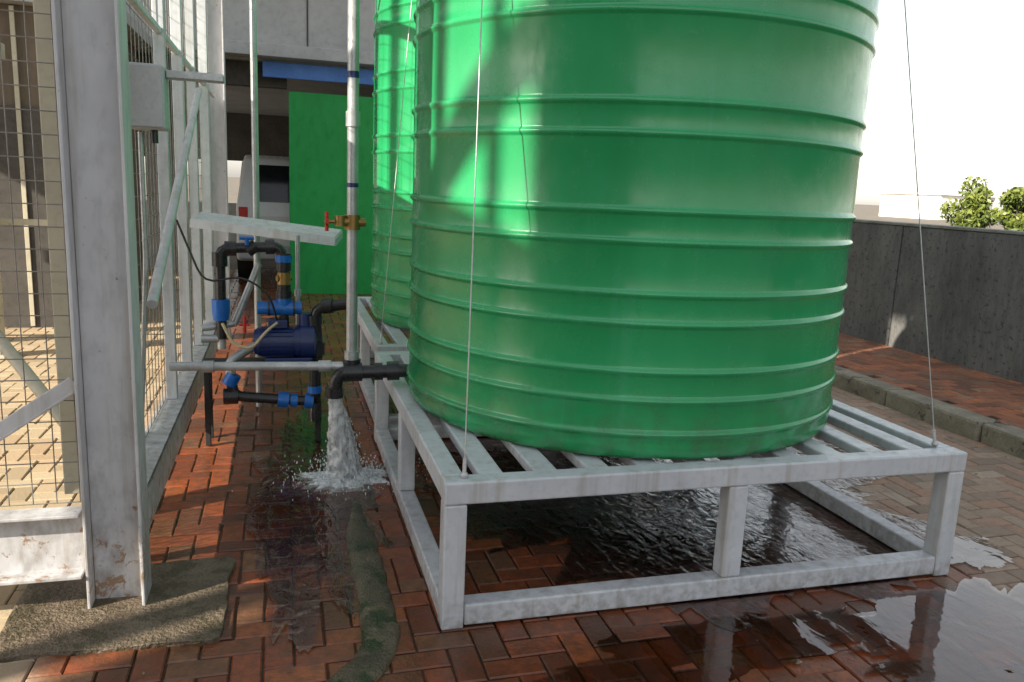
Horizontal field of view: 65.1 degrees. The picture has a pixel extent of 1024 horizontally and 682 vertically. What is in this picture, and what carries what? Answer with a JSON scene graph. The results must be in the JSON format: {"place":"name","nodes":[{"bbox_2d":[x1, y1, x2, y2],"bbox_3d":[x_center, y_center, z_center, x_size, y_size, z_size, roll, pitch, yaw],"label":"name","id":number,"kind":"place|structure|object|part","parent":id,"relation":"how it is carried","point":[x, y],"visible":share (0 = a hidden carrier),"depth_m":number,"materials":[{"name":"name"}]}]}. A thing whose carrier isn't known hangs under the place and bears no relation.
{"place":"outdoors","nodes":[
{"label":"outdoors","id":0,"kind":"place"},
{"bbox_2d":[146,200,236,240],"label":"bay back wall","id":1,"kind":"structure","parent":0,"point":[232,212],"depth_m":19.20,"materials":[{"name":"grey paint"}]},
{"bbox_2d":[126,0,374,52],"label":"wall","id":2,"kind":"structure","parent":0,"point":[283,22],"depth_m":10.31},
{"bbox_2d":[307,0,307,46],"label":"panel joint","id":3,"kind":"object","parent":2,"relation":"attached to","point":[307,23],"depth_m":10.34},
{"bbox_2d":[0,267,1023,681],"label":"brick paving","id":4,"kind":"structure","parent":0,"point":[976,594],"depth_m":3.41,"materials":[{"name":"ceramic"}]},
{"bbox_2d":[0,42,46,358],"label":"beige steel frame","id":5,"kind":"object","parent":4,"relation":"on","point":[31,222],"visible":0.12,"depth_m":6.57,"materials":[{"name":"beige metal"}]},
{"bbox_2d":[0,0,152,327],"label":"storage shed","id":6,"kind":"structure","parent":4,"relation":"on","point":[15,72],"depth_m":7.62,"materials":[{"name":"metal"}]},
{"bbox_2d":[0,105,53,327],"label":"door","id":7,"kind":"structure","parent":6,"relation":"in","point":[7,257],"depth_m":7.67,"materials":[{"name":"grey metal"}]},
{"bbox_2d":[0,558,229,664],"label":"concrete pad","id":8,"kind":"object","parent":4,"relation":"on","point":[187,603],"visible":0.75,"depth_m":2.81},
{"bbox_2d":[0,0,230,610],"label":"steel frame enclosure","id":9,"kind":"object","parent":4,"relation":"on","point":[118,459],"visible":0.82,"depth_m":2.80,"materials":[{"name":"metal"}]},
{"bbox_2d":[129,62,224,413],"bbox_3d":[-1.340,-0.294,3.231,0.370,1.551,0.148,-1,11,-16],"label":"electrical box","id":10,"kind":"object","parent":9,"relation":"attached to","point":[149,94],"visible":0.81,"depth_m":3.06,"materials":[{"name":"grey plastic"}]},
{"bbox_2d":[129,64,162,126],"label":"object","id":11,"kind":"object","parent":10,"relation":"in","point":[145,81],"depth_m":3.01,"materials":[{"name":"grey plastic"}]},
{"bbox_2d":[189,212,342,245],"bbox_3d":[-1.521,-0.701,4.992,0.890,0.164,0.212,2,11,-1],"label":"tray cover","id":12,"kind":"object","parent":9,"relation":"attached to","point":[258,227],"visible":1,"depth_m":4.91,"materials":[{"name":"white paint"}]},
{"bbox_2d":[144,81,177,269],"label":"column","id":13,"kind":"structure","parent":4,"relation":"on","point":[153,201],"depth_m":12.79,"materials":[{"name":"metal"}]},
{"bbox_2d":[249,0,262,406],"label":"galvanised pole","id":14,"kind":"object","parent":4,"relation":"on","point":[254,109],"visible":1,"depth_m":5.18,"materials":[{"name":"metal"}]},
{"bbox_2d":[203,312,321,445],"bbox_3d":[-1.472,0.212,4.753,0.680,0.765,0.220,-1,11,-16],"label":"water pump","id":15,"kind":"object","parent":4,"relation":"on","point":[281,341],"visible":0.82,"depth_m":4.68,"materials":[{"name":"blue metal"}]},
{"bbox_2d":[175,219,345,421],"bbox_3d":[-1.433,-0.113,4.684,0.935,1.162,0.265,-1,11,-16],"label":"pump pipework","id":16,"kind":"object","parent":15,"relation":"attached to","point":[283,306],"visible":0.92,"depth_m":4.64,"materials":[{"name":"black plastic"}]},
{"bbox_2d":[236,155,289,277],"bbox_3d":[-3.694,-2.152,13.715,1.760,1.860,4.580,-1,11,-16],"label":"parked car","id":17,"kind":"object","parent":4,"relation":"on","point":[274,198],"visible":0.23,"depth_m":11.58,"materials":[{"name":"white paint"}]},
{"bbox_3d":[-3.123,-2.283,11.706,1.200,0.520,0.225,-1,11,-16],"label":"rear window","id":18,"kind":"part","parent":17,"relation":"part of","materials":[{"name":"black glass"}]},
{"bbox_2d":[232,398,427,500],"bbox_3d":[-0.803,0.517,4.234,1.274,0.587,0.680,-1,11,-16],"label":"water jet","id":19,"kind":"object","parent":4,"relation":"on","point":[345,471],"visible":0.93,"depth_m":4.14},
{"bbox_2d":[289,91,373,293],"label":"green wall","id":20,"kind":"structure","parent":4,"relation":"on","point":[317,157],"depth_m":10.79,"materials":[{"name":"green paint"}]},
{"bbox_2d":[326,500,399,681],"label":"mossy edging","id":21,"kind":"object","parent":4,"relation":"on","point":[371,659],"visible":0.97,"depth_m":2.92,"materials":[{"name":"concrete"}]},
{"bbox_2d":[357,296,409,424],"bbox_3d":[-0.085,0.079,6.359,2.210,0.550,2.210,-1,11,-16],"label":"tank stand","id":22,"kind":"object","parent":4,"relation":"on","point":[370,332],"visible":0.11,"depth_m":5.70,"materials":[{"name":"white paint"}]},
{"bbox_2d":[370,0,415,329],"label":"water tank","id":23,"kind":"object","parent":22,"relation":"on","point":[391,18],"visible":0.23,"depth_m":5.45,"materials":[{"name":"green plastic"}]},
{"bbox_2d":[378,0,411,343],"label":"stay cable","id":24,"kind":"object","parent":22,"relation":"attached to","point":[380,341],"visible":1,"depth_m":5.02,"materials":[{"name":"metal"}]},
{"bbox_2d":[142,392,1023,674],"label":"leaf litter","id":25,"kind":"object","parent":4,"relation":"on","point":[143,673],"visible":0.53,"depth_m":4.17,"materials":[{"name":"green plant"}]},
{"bbox_2d":[374,351,967,629],"bbox_3d":[0.525,0.532,4.124,2.210,0.550,2.210,-1,11,-16],"label":"tank stand","id":26,"kind":"object","parent":4,"relation":"on","point":[488,480],"visible":0.56,"depth_m":3.14,"materials":[{"name":"white paint"}]},
{"bbox_2d":[460,0,482,478],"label":"stay cable","id":27,"kind":"object","parent":26,"relation":"attached to","point":[464,474],"visible":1,"depth_m":2.79,"materials":[{"name":"metal"}]},
{"bbox_2d":[407,0,879,458],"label":"water tank","id":28,"kind":"object","parent":26,"relation":"on","point":[665,197],"visible":1,"depth_m":2.97,"materials":[{"name":"green plastic"}]},
{"bbox_2d":[325,358,407,398],"bbox_3d":[-0.702,0.186,4.009,0.454,0.190,0.115,1,11,-9],"label":"tank outlet pipe","id":29,"kind":"object","parent":28,"relation":"attached to","point":[353,370],"visible":0.95,"depth_m":3.96,"materials":[{"name":"black plastic"}]},
{"bbox_2d":[169,360,342,372],"bbox_3d":[-1.231,0.123,3.923,0.837,0.066,0.058,1,11,-9],"label":"horizontal pipe","id":30,"kind":"object","parent":29,"relation":"attached to","point":[319,366],"visible":0.91,"depth_m":3.90,"materials":[{"name":"metal"}]},
{"bbox_2d":[344,0,359,360],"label":"riser pipe","id":31,"kind":"object","parent":29,"relation":"on","point":[351,352],"visible":0.85,"depth_m":3.79,"materials":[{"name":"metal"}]},
{"bbox_2d":[324,212,365,230],"bbox_3d":[-0.803,-0.571,3.843,0.198,0.090,0.082,-2,12,-24],"label":"tap valve","id":32,"kind":"object","parent":31,"relation":"attached to","point":[351,222],"visible":0.99,"depth_m":3.82,"materials":[{"name":"gold metal"}]},
{"bbox_2d":[904,0,937,446],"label":"stay cable","id":33,"kind":"object","parent":26,"relation":"attached to","point":[934,442],"visible":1,"depth_m":3.32,"materials":[{"name":"metal"}]},
{"bbox_3d":[-0.516,-2.961,15.671,0.200,2.990,8.100,-1,11,-16],"label":"bay side wall","id":34,"kind":"object","parent":4,"relation":"on","visible":0},
{"bbox_2d":[136,49,373,116],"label":"canopy soffit","id":35,"kind":"structure","parent":34,"relation":"on","point":[273,102],"depth_m":13.71,"materials":[{"name":"concrete"}]},
{"bbox_2d":[136,53,286,89],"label":"bay header beam","id":36,"kind":"structure","parent":35,"relation":"attached to","point":[237,73],"depth_m":10.28,"materials":[{"name":"grey concrete"}]},
{"bbox_2d":[139,110,288,160],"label":"bay back beam","id":37,"kind":"structure","parent":35,"relation":"attached to","point":[273,133],"depth_m":19.04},
{"bbox_2d":[149,33,373,67],"bbox_3d":[-4.340,-3.623,9.722,14.000,0.150,0.400,-1,11,-16],"label":"canopy edge","id":38,"kind":"object","parent":35,"relation":"attached to","point":[235,48],"depth_m":10.01,"materials":[{"name":"concrete"}]},
{"bbox_2d":[262,61,373,84],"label":"blue fascia","id":39,"kind":"structure","parent":35,"relation":"attached to","point":[270,69],"depth_m":10.31,"materials":[{"name":"blue metal"}]},
{"bbox_2d":[145,174,1014,268],"bbox_3d":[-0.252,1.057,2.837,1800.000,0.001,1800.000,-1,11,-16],"label":"ground","id":40,"kind":"structure","parent":0,"point":[867,212],"depth_m":86.33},
{"bbox_2d":[839,222,903,344],"bbox_3d":[3.664,-0.715,9.323,0.200,1.365,2.384,-1,11,-16],"label":"panel","id":41,"kind":"object","parent":40,"relation":"on","point":[872,272],"visible":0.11,"depth_m":8.47,"materials":[{"name":"concrete"}]},
{"bbox_2d":[853,219,918,225],"bbox_3d":[3.695,-1.401,9.192,0.220,0.028,2.392,-1,11,-16],"label":"coping","id":42,"kind":"object","parent":41,"relation":"on","point":[879,222],"visible":0.23,"depth_m":8.37,"materials":[{"name":"grey concrete"}]},
{"bbox_2d":[839,366,1000,419],"bbox_3d":[2.474,-0.404,10.741,1.300,0.130,18.000,-1,11,-16],"label":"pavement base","id":43,"kind":"object","parent":40,"relation":"on","point":[945,402],"depth_m":6.04,"materials":[{"name":"grey concrete"}]},
{"bbox_2d":[832,365,1023,459],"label":"kerb","id":44,"kind":"structure","parent":40,"relation":"on","point":[995,434],"depth_m":5.80,"materials":[{"name":"concrete"}]},
{"bbox_2d":[888,226,1023,383],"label":"panel","id":45,"kind":"object","parent":40,"relation":"on","point":[974,287],"visible":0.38,"depth_m":7.33,"materials":[{"name":"concrete"}]},
{"bbox_2d":[903,223,1023,234],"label":"coping","id":46,"kind":"object","parent":45,"relation":"on","point":[1016,232],"visible":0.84,"depth_m":7.29,"materials":[{"name":"grey concrete"}]},
{"bbox_2d":[938,176,999,228],"bbox_3d":[8.144,-1.891,14.405,0.914,2.118,0.926,-1,11,-16],"label":"shrub","id":47,"kind":"object","parent":40,"relation":"on","point":[974,210],"visible":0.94,"depth_m":14.15,"materials":[{"name":"green plant"}]},
{"bbox_2d":[994,186,1023,230],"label":"shrub","id":48,"kind":"object","parent":40,"relation":"on","point":[1012,199],"visible":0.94,"depth_m":13.59,"materials":[{"name":"green plant"}]},
{"bbox_2d":[144,0,1023,210],"label":"sky","id":49,"kind":"structure","parent":0,"point":[966,57],"materials":[{"name":"white"}]},
{"bbox_2d":[835,333,1023,428],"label":"brick pavement","id":50,"kind":"structure","parent":0,"point":[985,394],"depth_m":6.79,"materials":[{"name":"brick"}]},
{"bbox_2d":[879,194,994,219],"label":"walls","id":51,"kind":"structure","parent":0,"point":[900,205],"depth_m":98.29,"materials":[{"name":"paint"}]},
{"bbox_2d":[878,191,999,197],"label":"roof","id":52,"kind":"structure","parent":51,"relation":"on","point":[926,193],"depth_m":96.18,"materials":[{"name":"paint"}]}
]}

